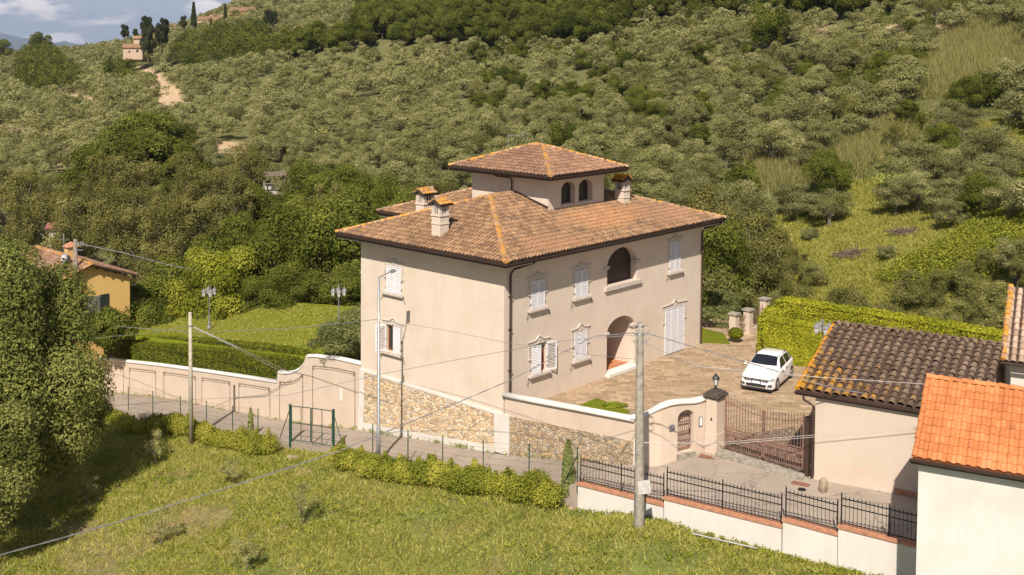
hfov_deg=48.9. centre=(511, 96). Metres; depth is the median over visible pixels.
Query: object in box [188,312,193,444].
wooden pole
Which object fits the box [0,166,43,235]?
locust tree
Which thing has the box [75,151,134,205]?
locust tree
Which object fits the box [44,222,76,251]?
house
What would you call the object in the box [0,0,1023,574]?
ground
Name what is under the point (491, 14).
oak tree
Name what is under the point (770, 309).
bright hedge
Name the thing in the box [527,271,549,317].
window
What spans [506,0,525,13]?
oak tree
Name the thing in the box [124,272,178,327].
broadleaf tree
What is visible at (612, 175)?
olive tree
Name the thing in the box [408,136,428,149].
olive tree
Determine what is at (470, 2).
oak tree
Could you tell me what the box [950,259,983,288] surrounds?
scrub bush
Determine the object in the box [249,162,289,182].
olive tree
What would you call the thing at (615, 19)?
oak tree
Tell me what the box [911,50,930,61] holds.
oak tree
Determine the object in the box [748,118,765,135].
olive tree
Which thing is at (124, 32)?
conifer tree
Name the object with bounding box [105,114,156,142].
oak tree
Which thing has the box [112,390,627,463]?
lane weeds
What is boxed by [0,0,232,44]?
sky
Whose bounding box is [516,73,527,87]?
oak tree
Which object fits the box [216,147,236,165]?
olive tree
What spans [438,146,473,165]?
olive tree
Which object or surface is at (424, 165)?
olive tree
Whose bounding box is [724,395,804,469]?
driveway gate
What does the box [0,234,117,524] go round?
evergreen tree
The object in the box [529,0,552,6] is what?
oak tree
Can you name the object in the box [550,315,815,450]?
courtyard
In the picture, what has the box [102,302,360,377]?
garden lawn
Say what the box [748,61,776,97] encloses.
locust tree
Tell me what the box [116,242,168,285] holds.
locust tree
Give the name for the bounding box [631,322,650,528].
concrete pole
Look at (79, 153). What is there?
oak tree
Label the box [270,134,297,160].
olive tree
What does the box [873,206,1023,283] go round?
bramble bank
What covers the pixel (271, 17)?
conifer tree
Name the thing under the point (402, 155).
olive tree
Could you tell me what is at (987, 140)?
olive tree
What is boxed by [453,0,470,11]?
oak tree
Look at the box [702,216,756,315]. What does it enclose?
broadleaf tree
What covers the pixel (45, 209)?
locust tree
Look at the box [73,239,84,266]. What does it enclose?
utility pole
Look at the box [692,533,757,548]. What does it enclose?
pipe
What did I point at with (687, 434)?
wicket gate
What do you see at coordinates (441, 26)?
oak tree
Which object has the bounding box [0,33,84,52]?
mountains
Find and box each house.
[15,234,138,372]
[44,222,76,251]
[122,44,143,58]
[133,36,141,43]
[197,16,220,23]
[228,7,262,16]
[909,373,1023,574]
[1000,284,1023,386]
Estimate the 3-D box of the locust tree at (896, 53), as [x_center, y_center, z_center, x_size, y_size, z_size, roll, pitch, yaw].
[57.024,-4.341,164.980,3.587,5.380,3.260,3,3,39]
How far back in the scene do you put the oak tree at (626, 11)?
298.28 m
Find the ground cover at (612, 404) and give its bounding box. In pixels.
[602,401,628,408]
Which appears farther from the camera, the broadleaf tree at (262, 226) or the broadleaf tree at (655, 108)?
the broadleaf tree at (655, 108)
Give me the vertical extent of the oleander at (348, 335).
3.485 m
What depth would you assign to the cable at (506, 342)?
48.34 m
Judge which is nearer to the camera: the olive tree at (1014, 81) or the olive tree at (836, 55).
the olive tree at (1014, 81)
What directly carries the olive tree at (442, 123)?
on the ground at (204, 520)
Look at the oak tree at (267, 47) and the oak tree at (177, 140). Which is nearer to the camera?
the oak tree at (177, 140)
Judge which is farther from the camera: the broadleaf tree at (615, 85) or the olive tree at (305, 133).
the broadleaf tree at (615, 85)
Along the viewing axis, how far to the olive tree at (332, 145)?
183.58 m
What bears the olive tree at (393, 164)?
on the ground at (204, 520)
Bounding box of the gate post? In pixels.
[804,416,811,476]
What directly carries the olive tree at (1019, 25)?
on the ground at (204, 520)
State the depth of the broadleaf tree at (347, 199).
97.49 m
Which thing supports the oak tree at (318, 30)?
on the ground at (204, 520)
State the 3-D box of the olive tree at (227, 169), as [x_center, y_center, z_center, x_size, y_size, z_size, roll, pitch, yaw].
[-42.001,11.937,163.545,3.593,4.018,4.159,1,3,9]
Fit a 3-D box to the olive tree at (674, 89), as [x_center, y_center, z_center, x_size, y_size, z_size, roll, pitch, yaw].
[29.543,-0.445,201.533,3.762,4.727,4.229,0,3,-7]
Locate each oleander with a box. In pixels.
[306,328,357,364]
[314,302,360,360]
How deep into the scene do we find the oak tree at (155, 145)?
156.19 m
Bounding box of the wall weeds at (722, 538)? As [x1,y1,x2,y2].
[579,507,883,574]
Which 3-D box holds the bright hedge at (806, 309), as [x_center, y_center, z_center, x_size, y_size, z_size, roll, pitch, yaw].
[21.776,13.949,63.268,14.413,3.528,1.916,2,3,37]
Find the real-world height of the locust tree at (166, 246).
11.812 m
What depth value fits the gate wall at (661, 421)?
48.88 m
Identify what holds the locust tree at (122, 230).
on the ground at (204, 520)
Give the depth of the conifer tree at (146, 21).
468.09 m
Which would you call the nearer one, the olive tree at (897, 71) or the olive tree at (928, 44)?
the olive tree at (897, 71)
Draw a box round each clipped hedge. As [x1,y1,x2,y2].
[103,339,304,378]
[134,334,320,355]
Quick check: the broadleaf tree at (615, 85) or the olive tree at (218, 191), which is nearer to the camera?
the olive tree at (218, 191)
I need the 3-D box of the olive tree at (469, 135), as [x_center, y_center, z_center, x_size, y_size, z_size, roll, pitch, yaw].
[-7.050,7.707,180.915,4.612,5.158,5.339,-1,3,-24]
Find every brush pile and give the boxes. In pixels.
[830,242,867,260]
[885,222,920,235]
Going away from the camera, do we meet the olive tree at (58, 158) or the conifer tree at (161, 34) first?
the olive tree at (58, 158)
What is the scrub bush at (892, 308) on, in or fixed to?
on the ground at (204, 520)
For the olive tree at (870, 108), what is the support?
on the ground at (204, 520)
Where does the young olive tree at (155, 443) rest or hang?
on the ground at (204, 520)
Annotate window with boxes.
[77,293,108,315]
[375,318,404,358]
[381,258,404,303]
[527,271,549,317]
[527,335,556,385]
[571,262,592,307]
[571,323,591,367]
[662,299,686,354]
[667,234,684,277]
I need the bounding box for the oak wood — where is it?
[10,0,389,90]
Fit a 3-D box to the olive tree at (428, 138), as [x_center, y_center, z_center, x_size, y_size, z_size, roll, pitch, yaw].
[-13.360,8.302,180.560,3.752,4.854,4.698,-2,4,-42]
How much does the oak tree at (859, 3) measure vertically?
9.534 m
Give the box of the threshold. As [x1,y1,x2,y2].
[715,448,804,480]
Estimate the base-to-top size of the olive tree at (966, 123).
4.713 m
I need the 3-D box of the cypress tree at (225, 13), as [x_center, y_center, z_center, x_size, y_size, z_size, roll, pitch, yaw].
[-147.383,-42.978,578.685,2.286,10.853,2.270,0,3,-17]
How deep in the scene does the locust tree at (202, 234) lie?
112.84 m
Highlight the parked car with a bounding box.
[741,347,793,391]
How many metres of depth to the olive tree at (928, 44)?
173.33 m
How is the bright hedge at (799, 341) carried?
on the courtyard
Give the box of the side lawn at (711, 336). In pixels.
[702,328,729,343]
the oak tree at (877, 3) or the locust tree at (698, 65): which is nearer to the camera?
the locust tree at (698, 65)
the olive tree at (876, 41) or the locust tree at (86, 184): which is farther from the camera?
the olive tree at (876, 41)
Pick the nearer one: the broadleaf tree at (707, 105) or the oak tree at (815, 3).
the broadleaf tree at (707, 105)
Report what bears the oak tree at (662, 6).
on the ground at (204, 520)
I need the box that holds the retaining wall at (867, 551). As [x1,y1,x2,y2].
[577,480,916,574]
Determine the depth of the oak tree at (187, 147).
165.32 m
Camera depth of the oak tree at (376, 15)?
336.87 m
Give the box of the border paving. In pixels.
[545,344,718,402]
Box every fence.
[128,386,258,433]
[372,424,577,492]
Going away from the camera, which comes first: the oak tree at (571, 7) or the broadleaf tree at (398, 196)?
the broadleaf tree at (398, 196)
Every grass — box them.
[0,419,878,574]
[762,115,1023,314]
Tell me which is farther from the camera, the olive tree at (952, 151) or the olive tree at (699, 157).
the olive tree at (699, 157)
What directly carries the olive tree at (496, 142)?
on the ground at (204, 520)
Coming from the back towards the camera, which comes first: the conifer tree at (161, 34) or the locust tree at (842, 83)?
the conifer tree at (161, 34)
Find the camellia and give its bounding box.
[76,305,139,359]
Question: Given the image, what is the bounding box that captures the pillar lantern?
[712,374,719,389]
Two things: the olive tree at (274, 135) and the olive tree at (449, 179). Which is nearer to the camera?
the olive tree at (449, 179)
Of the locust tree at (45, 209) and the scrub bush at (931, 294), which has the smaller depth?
the scrub bush at (931, 294)
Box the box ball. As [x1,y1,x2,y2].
[728,327,743,339]
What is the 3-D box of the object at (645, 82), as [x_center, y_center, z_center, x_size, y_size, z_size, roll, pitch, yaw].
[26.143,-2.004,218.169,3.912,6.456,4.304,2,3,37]
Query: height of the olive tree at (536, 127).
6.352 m
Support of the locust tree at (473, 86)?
on the ground at (204, 520)
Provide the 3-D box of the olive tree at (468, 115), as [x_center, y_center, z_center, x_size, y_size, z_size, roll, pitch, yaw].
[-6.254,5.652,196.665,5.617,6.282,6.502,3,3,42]
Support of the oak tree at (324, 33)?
on the ground at (204, 520)
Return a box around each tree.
[0,38,14,55]
[0,152,19,166]
[0,154,16,183]
[0,166,10,180]
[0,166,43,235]
[0,190,25,210]
[0,223,29,257]
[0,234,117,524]
[0,398,54,537]
[6,202,48,244]
[9,145,40,171]
[14,139,41,157]
[15,176,44,197]
[16,143,40,161]
[19,145,55,164]
[19,180,80,238]
[22,161,50,174]
[24,174,65,239]
[26,150,56,177]
[27,31,53,46]
[35,165,57,186]
[37,193,103,255]
[43,191,86,218]
[49,143,68,170]
[50,389,113,477]
[55,144,114,193]
[62,151,76,165]
[64,138,119,177]
[66,176,114,251]
[72,467,98,504]
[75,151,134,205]
[81,182,149,267]
[87,194,159,273]
[97,126,156,179]
[104,214,145,248]
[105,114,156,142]
[107,151,166,212]
[112,134,154,185]
[115,110,178,145]
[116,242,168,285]
[120,24,129,37]
[121,126,174,182]
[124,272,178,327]
[128,193,173,268]
[130,253,201,318]
[132,28,137,35]
[135,179,162,204]
[136,201,197,276]
[139,24,156,63]
[140,15,151,29]
[140,111,175,126]
[140,505,181,545]
[142,430,165,463]
[144,188,188,225]
[146,110,177,121]
[149,157,181,193]
[155,22,168,52]
[157,127,175,141]
[157,246,236,319]
[160,17,168,32]
[160,121,200,145]
[161,193,219,257]
[162,139,180,155]
[163,144,204,166]
[166,149,219,199]
[171,140,191,151]
[172,138,193,149]
[173,160,230,227]
[179,15,186,31]
[179,245,269,321]
[181,123,195,141]
[181,211,256,261]
[186,233,219,253]
[189,161,213,190]
[190,2,196,27]
[191,139,213,154]
[193,136,222,152]
[198,152,215,163]
[199,151,228,168]
[199,193,249,242]
[202,172,257,224]
[209,180,229,194]
[211,141,272,207]
[214,165,234,178]
[215,456,247,483]
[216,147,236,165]
[217,204,336,288]
[221,211,270,247]
[222,177,284,226]
[223,3,226,20]
[229,529,264,570]
[230,234,267,249]
[235,274,290,313]
[243,205,349,303]
[246,141,272,158]
[248,136,281,160]
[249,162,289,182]
[259,42,272,52]
[259,165,291,194]
[259,227,284,235]
[259,260,329,307]
[260,44,272,56]
[262,9,277,29]
[264,131,296,157]
[264,179,326,228]
[267,129,295,140]
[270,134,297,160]
[270,189,372,258]
[271,180,300,194]
[274,29,298,59]
[278,30,302,59]
[278,124,297,137]
[280,157,330,206]
[282,153,297,166]
[285,481,320,525]
[286,136,317,158]
[287,197,360,305]
[290,29,316,51]
[290,129,322,149]
[293,154,310,164]
[293,239,347,304]
[294,26,321,57]
[299,132,321,145]
[304,147,334,168]
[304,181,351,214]
[306,163,373,207]
[307,20,325,50]
[312,27,325,49]
[316,132,334,146]
[317,150,353,170]
[318,262,360,305]
[320,29,332,49]
[320,29,346,52]
[322,137,346,151]
[327,143,341,158]
[331,21,354,42]
[335,122,354,140]
[337,146,370,165]
[341,126,359,140]
[342,133,373,153]
[345,9,368,22]
[346,17,377,43]
[351,3,361,16]
[351,117,375,133]
[352,159,377,172]
[355,208,381,221]
[356,174,400,208]
[357,165,376,176]
[358,15,376,43]
[358,130,378,151]
[361,1,377,10]
[364,9,384,33]
[366,170,415,214]
[368,139,391,164]
[370,131,402,146]
[370,160,416,186]
[371,6,393,39]
[371,147,388,164]
[375,3,399,33]
[377,129,399,140]
[378,8,406,41]
[378,119,408,132]
[379,150,418,176]
[383,135,419,161]
[386,21,413,45]
[390,187,416,201]
[392,0,402,8]
[395,167,428,188]
[398,7,420,23]
[399,0,413,10]
[400,128,427,142]
[402,21,414,39]
[403,151,431,165]
[403,180,419,189]
[404,0,425,11]
[406,20,427,38]
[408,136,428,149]
[411,144,436,161]
[411,156,437,175]
[412,167,458,194]
[413,126,431,136]
[413,164,428,181]
[416,4,435,16]
[417,15,435,27]
[420,134,455,170]
[422,133,434,156]
[424,16,447,42]
[429,1,444,12]
[429,179,460,194]
[430,0,455,17]
[431,8,444,22]
[432,115,447,130]
[436,117,454,131]
[437,20,454,41]
[437,128,468,148]
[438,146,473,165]
[439,8,456,28]
[439,114,475,139]
[440,11,467,39]
[446,170,471,187]
[448,153,471,187]
[449,147,476,177]
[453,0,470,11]
[456,6,470,26]
[456,141,477,155]
[459,130,479,147]
[460,6,485,27]
[460,111,479,137]
[463,16,487,40]
[464,0,474,10]
[467,41,487,58]
[467,80,481,96]
[467,91,489,107]
[470,107,503,141]
[470,111,504,142]
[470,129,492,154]
[472,0,493,10]
[475,2,493,13]
[475,50,488,63]
[475,107,496,117]
[477,18,500,45]
[479,68,495,89]
[480,97,501,107]
[481,11,508,29]
[481,16,507,42]
[483,57,492,68]
[483,136,514,151]
[486,90,506,104]
[487,2,501,12]
[490,41,504,54]
[492,6,508,19]
[493,65,517,82]
[493,107,507,124]
[496,121,517,144]
[498,80,509,93]
[500,0,511,18]
[500,20,525,38]
[505,40,527,56]
[505,130,550,147]
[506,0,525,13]
[506,3,529,22]
[506,119,522,130]
[507,24,530,43]
[507,107,528,124]
[509,121,550,144]
[510,64,519,81]
[516,2,529,19]
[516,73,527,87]
[520,2,545,20]
[520,21,534,30]
[522,106,545,123]
[523,16,555,47]
[523,100,552,119]
[526,109,545,121]
[528,118,551,140]
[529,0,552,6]
[530,78,550,99]
[532,6,550,18]
[541,105,575,130]
[544,8,566,39]
[544,44,556,53]
[547,0,566,7]
[548,100,561,113]
[548,120,576,146]
[549,9,571,41]
[549,85,571,100]
[554,0,580,7]
[555,118,584,128]
[556,1,579,12]
[557,9,585,34]
[561,143,573,149]
[562,93,593,119]
[563,35,579,49]
[564,112,577,123]
[564,125,603,147]
[565,81,579,94]
[566,5,576,36]
[566,105,580,121]
[569,84,597,107]
[571,48,592,69]
[571,96,591,117]
[572,9,607,40]
[572,140,600,155]
[573,5,605,37]
[574,121,610,140]
[577,133,605,149]
[578,0,593,11]
[583,97,613,115]
[583,144,611,160]
[585,119,597,125]
[586,68,596,79]
[590,14,614,35]
[592,0,622,12]
[592,109,627,139]
[593,2,606,10]
[596,6,610,13]
[596,64,613,82]
[600,97,633,119]
[601,8,621,34]
[601,132,623,150]
[603,91,622,103]
[604,39,619,53]
[604,173,614,186]
[604,174,611,189]
[605,71,618,79]
[605,74,627,93]
[605,125,650,149]
[608,112,637,134]
[609,102,636,116]
[610,137,643,162]
[610,149,664,191]
[611,2,635,19]
[614,48,632,58]
[615,51,642,67]
[617,18,633,34]
[619,161,674,196]
[624,0,638,8]
[624,84,652,105]
[624,98,652,120]
[628,114,645,131]
[629,118,666,137]
[630,127,655,146]
[633,0,657,24]
[633,122,684,155]
[633,143,688,183]
[635,114,665,134]
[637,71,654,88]
[642,184,679,203]
[644,91,663,102]
[644,101,666,118]
[646,96,666,111]
[653,0,677,15]
[658,101,686,136]
[659,97,699,133]
[661,106,700,137]
[666,76,689,89]
[667,132,691,154]
[668,81,683,96]
[668,175,720,211]
[669,169,710,200]
[671,138,717,170]
[674,86,699,102]
[678,0,695,5]
[679,159,722,185]
[683,17,696,28]
[683,181,775,254]
[684,6,702,20]
[684,94,708,119]
[685,43,710,64]
[685,123,711,144]
[686,0,712,8]
[687,68,717,87]
[687,152,726,173]
[688,91,710,104]
[693,83,717,100]
[694,62,713,78]
[695,102,714,121]
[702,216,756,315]
[704,43,717,53]
[704,206,784,293]
[708,122,746,156]
[709,110,738,134]
[709,137,744,169]
[710,67,735,86]
[710,114,734,119]
[710,179,779,233]
[713,93,744,114]
[713,111,758,161]
[714,0,736,11]
[717,72,747,92]
[718,94,767,123]
[720,95,742,114]
[721,86,741,98]
[724,161,762,192]
[726,61,747,75]
[729,0,742,14]
[730,226,791,292]
[733,0,752,13]
[736,52,769,85]
[738,70,757,86]
[738,75,765,104]
[739,40,756,55]
[744,120,806,163]
[745,18,754,29]
[747,0,768,9]
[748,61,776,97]
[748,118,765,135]
[749,3,793,39]
[750,105,776,123]
[751,11,786,51]
[751,137,781,151]
[757,69,776,89]
[757,92,780,115]
[763,89,790,118]
[764,58,786,74]
[767,0,778,6]
[767,181,817,219]
[768,68,794,80]
[769,109,790,124]
[769,118,805,139]
[770,101,819,129]
[772,76,793,91]
[773,91,817,117]
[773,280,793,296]
[774,50,802,74]
[774,253,790,275]
[775,45,798,67]
[777,0,798,11]
[778,79,798,97]
[779,247,799,267]
[782,239,802,258]
[787,71,826,98]
[787,141,824,168]
[791,0,813,14]
[791,119,842,148]
[792,43,821,62]
[793,58,813,74]
[793,252,808,265]
[796,94,827,111]
[799,188,855,226]
[799,226,820,238]
[801,0,834,12]
[801,147,853,193]
[803,63,835,93]
[804,36,829,51]
[806,114,846,143]
[808,73,839,95]
[810,46,847,74]
[813,86,858,122]
[818,0,840,16]
[822,38,850,55]
[824,51,847,71]
[828,288,850,304]
[830,72,850,87]
[830,78,848,97]
[834,0,861,17]
[836,77,867,101]
[837,93,866,118]
[839,0,879,13]
[839,45,862,68]
[840,48,870,75]
[840,113,880,133]
[841,33,870,47]
[842,85,895,117]
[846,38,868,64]
[849,300,858,306]
[856,79,872,85]
[856,80,902,115]
[861,49,893,75]
[861,70,890,84]
[864,27,902,52]
[865,0,898,7]
[867,26,883,35]
[870,178,918,214]
[873,31,899,47]
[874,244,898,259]
[875,63,930,98]
[879,122,918,160]
[879,139,946,186]
[885,54,921,68]
[889,170,940,211]
[890,32,914,47]
[890,50,908,63]
[890,54,929,95]
[890,97,926,127]
[895,45,914,58]
[900,28,942,52]
[902,18,926,39]
[909,23,931,40]
[910,25,941,52]
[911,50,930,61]
[912,143,966,178]
[922,122,964,150]
[923,177,969,211]
[924,0,948,25]
[928,98,964,119]
[932,199,967,227]
[933,105,986,135]
[933,154,989,189]
[942,0,962,10]
[942,75,987,112]
[956,163,1007,196]
[957,124,1023,170]
[957,170,1009,214]
[958,318,981,325]
[968,70,1009,106]
[973,147,1023,184]
[979,56,1020,83]
[981,177,1023,217]
[984,318,997,328]
[989,236,1023,282]
[991,90,1018,122]
[992,0,1023,25]
[994,91,1023,130]
[996,61,1023,94]
[1006,254,1023,286]
[1013,6,1023,26]
[1013,22,1023,37]
[1014,168,1023,193]
[1015,264,1023,286]
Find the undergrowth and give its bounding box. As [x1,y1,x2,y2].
[0,0,1012,230]
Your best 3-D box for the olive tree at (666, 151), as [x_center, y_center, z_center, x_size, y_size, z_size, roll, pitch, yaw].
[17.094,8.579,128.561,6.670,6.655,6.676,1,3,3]
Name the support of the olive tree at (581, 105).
on the ground at (204, 520)
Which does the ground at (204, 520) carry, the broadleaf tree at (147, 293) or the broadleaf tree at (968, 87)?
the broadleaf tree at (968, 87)
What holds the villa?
on the ground at (204, 520)
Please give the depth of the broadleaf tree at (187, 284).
83.49 m
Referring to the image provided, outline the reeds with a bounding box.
[735,14,1023,195]
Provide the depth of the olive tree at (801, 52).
196.20 m
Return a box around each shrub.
[702,306,741,328]
[706,288,742,314]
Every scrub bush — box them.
[702,264,758,313]
[739,304,758,323]
[741,300,774,313]
[753,284,782,302]
[769,261,794,287]
[773,294,782,300]
[775,257,795,280]
[783,282,814,298]
[786,257,802,273]
[796,270,817,284]
[798,259,825,277]
[798,262,832,285]
[824,283,872,307]
[871,300,904,313]
[889,269,934,305]
[916,305,949,319]
[917,287,946,311]
[929,267,954,294]
[938,299,976,323]
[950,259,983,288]
[955,276,997,309]
[967,299,1002,323]
[973,247,1000,274]
[973,279,1009,312]
[977,306,1004,328]
[996,240,1023,277]
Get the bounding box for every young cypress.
[247,407,253,432]
[559,438,575,497]
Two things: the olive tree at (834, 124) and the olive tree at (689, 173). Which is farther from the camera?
the olive tree at (834, 124)
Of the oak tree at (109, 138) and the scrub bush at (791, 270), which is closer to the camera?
the scrub bush at (791, 270)
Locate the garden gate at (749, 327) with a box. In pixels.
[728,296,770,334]
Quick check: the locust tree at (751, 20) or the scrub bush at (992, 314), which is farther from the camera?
the locust tree at (751, 20)
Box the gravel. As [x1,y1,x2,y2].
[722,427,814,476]
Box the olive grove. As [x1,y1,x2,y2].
[0,0,1023,208]
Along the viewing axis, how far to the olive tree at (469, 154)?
161.12 m
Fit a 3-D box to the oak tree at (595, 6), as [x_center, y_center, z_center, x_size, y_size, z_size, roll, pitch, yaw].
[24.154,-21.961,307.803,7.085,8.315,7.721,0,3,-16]
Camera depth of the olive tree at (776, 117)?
146.58 m
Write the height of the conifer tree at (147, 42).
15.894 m
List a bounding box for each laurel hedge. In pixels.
[104,407,155,433]
[146,411,281,456]
[325,438,563,510]
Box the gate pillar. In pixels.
[703,387,727,453]
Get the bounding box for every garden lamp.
[202,286,216,328]
[330,285,346,318]
[813,320,830,338]
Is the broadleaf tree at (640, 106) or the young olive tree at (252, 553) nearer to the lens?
the young olive tree at (252, 553)
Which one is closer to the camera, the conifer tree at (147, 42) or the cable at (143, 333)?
the cable at (143, 333)
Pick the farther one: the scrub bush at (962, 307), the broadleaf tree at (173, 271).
the broadleaf tree at (173, 271)
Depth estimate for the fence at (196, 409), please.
66.19 m
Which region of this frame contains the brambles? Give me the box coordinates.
[463,0,1023,282]
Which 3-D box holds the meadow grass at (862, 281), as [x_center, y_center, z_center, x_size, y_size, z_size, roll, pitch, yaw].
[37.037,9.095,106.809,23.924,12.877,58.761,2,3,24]
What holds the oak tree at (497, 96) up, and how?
on the ground at (204, 520)
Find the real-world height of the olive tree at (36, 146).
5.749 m
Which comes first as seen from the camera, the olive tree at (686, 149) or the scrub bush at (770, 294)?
the scrub bush at (770, 294)
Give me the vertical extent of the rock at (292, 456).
0.394 m
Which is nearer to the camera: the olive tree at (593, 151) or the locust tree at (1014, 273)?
the locust tree at (1014, 273)
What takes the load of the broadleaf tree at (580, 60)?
on the ground at (204, 520)
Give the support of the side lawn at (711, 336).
on the courtyard
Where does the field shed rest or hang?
on the ground at (204, 520)
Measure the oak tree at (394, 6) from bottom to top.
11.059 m
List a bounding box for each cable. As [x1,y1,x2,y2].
[0,332,634,555]
[84,244,196,270]
[100,326,185,337]
[110,319,375,331]
[115,335,632,405]
[193,326,287,371]
[193,327,286,374]
[380,319,629,358]
[644,427,916,442]
[646,343,919,383]
[648,333,869,393]
[663,429,915,444]
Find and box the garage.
[794,320,1010,497]
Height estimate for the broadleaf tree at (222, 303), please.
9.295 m
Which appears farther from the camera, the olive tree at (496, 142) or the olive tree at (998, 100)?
the olive tree at (496, 142)
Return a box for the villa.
[334,131,726,454]
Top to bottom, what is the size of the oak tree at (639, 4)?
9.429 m
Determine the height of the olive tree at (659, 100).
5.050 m
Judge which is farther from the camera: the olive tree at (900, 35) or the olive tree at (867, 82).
the olive tree at (900, 35)
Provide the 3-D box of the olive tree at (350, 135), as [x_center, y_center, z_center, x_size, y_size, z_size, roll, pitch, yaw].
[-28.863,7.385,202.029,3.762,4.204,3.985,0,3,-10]
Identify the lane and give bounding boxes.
[103,391,917,539]
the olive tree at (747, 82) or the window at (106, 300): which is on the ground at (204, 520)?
the olive tree at (747, 82)
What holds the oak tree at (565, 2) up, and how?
on the ground at (204, 520)
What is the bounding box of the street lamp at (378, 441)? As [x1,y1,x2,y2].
[376,269,395,454]
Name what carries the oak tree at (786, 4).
on the ground at (204, 520)
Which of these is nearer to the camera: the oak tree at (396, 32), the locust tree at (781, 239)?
the locust tree at (781, 239)
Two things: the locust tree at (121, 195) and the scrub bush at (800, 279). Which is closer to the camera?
the scrub bush at (800, 279)
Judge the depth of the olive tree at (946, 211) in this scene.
93.71 m
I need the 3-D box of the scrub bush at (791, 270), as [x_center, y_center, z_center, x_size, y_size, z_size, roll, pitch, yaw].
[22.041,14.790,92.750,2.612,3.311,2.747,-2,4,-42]
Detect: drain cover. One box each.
[698,454,713,459]
[791,480,810,486]
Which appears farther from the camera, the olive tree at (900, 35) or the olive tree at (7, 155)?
the olive tree at (900, 35)
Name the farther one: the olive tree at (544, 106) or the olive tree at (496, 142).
the olive tree at (544, 106)
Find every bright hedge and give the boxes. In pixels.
[756,304,788,351]
[763,314,831,366]
[775,295,1010,384]
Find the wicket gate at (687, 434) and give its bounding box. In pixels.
[677,412,690,449]
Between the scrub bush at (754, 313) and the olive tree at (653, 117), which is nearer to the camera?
the scrub bush at (754, 313)
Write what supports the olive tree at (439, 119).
on the ground at (204, 520)
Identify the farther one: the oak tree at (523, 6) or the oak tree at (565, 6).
the oak tree at (523, 6)
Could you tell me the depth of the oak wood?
457.40 m
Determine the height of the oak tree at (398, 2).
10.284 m
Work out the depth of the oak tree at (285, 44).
348.81 m
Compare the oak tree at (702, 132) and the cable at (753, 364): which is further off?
the oak tree at (702, 132)
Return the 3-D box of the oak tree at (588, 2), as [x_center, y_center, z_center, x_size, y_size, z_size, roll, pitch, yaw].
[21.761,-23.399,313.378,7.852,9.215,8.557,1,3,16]
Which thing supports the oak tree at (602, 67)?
on the ground at (204, 520)
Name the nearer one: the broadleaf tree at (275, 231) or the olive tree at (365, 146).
the broadleaf tree at (275, 231)
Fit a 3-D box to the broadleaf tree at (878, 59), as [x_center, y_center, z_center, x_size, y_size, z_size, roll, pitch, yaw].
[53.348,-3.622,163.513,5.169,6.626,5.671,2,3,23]
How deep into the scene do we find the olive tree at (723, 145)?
132.79 m
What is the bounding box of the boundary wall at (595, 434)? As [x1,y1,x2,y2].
[502,392,634,464]
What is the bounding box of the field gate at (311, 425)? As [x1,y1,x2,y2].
[279,404,340,447]
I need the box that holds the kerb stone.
[818,477,827,492]
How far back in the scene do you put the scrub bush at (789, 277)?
91.06 m
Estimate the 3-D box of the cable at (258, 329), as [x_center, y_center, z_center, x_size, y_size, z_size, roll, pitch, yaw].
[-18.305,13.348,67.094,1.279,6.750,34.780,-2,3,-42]
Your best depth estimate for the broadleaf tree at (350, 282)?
78.48 m
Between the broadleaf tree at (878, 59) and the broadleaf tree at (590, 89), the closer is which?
the broadleaf tree at (878, 59)
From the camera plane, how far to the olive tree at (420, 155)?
163.84 m
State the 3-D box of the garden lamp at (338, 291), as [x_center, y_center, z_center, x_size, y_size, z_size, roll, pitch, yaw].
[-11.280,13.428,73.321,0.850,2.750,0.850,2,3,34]
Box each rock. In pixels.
[286,455,297,459]
[567,506,577,510]
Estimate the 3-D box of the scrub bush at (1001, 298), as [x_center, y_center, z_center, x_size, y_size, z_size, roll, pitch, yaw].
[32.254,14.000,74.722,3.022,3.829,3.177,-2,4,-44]
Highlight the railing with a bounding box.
[580,454,916,540]
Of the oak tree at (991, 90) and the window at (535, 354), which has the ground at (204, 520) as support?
the oak tree at (991, 90)
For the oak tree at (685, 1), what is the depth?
294.78 m
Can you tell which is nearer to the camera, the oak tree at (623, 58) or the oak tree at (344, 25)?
the oak tree at (623, 58)
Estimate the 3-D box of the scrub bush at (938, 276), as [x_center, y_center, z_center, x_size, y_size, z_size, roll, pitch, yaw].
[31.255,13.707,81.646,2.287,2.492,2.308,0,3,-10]
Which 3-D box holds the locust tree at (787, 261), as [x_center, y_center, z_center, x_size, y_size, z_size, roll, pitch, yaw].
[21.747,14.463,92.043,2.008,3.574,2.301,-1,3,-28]
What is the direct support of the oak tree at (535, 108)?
on the ground at (204, 520)
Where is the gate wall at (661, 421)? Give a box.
[630,395,705,466]
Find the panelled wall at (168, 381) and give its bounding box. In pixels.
[98,354,360,428]
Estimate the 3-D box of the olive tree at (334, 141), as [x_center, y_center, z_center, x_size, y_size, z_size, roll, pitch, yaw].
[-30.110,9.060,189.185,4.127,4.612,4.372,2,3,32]
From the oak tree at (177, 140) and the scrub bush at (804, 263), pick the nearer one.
the scrub bush at (804, 263)
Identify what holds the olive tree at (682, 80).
on the ground at (204, 520)
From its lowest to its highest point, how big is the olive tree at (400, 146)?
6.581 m
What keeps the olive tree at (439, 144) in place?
on the ground at (204, 520)
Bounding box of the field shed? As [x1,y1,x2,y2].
[262,171,286,193]
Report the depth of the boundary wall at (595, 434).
51.59 m
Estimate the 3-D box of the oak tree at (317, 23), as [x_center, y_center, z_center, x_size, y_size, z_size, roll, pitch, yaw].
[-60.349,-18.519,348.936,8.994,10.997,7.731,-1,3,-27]
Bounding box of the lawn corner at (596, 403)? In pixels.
[580,398,629,413]

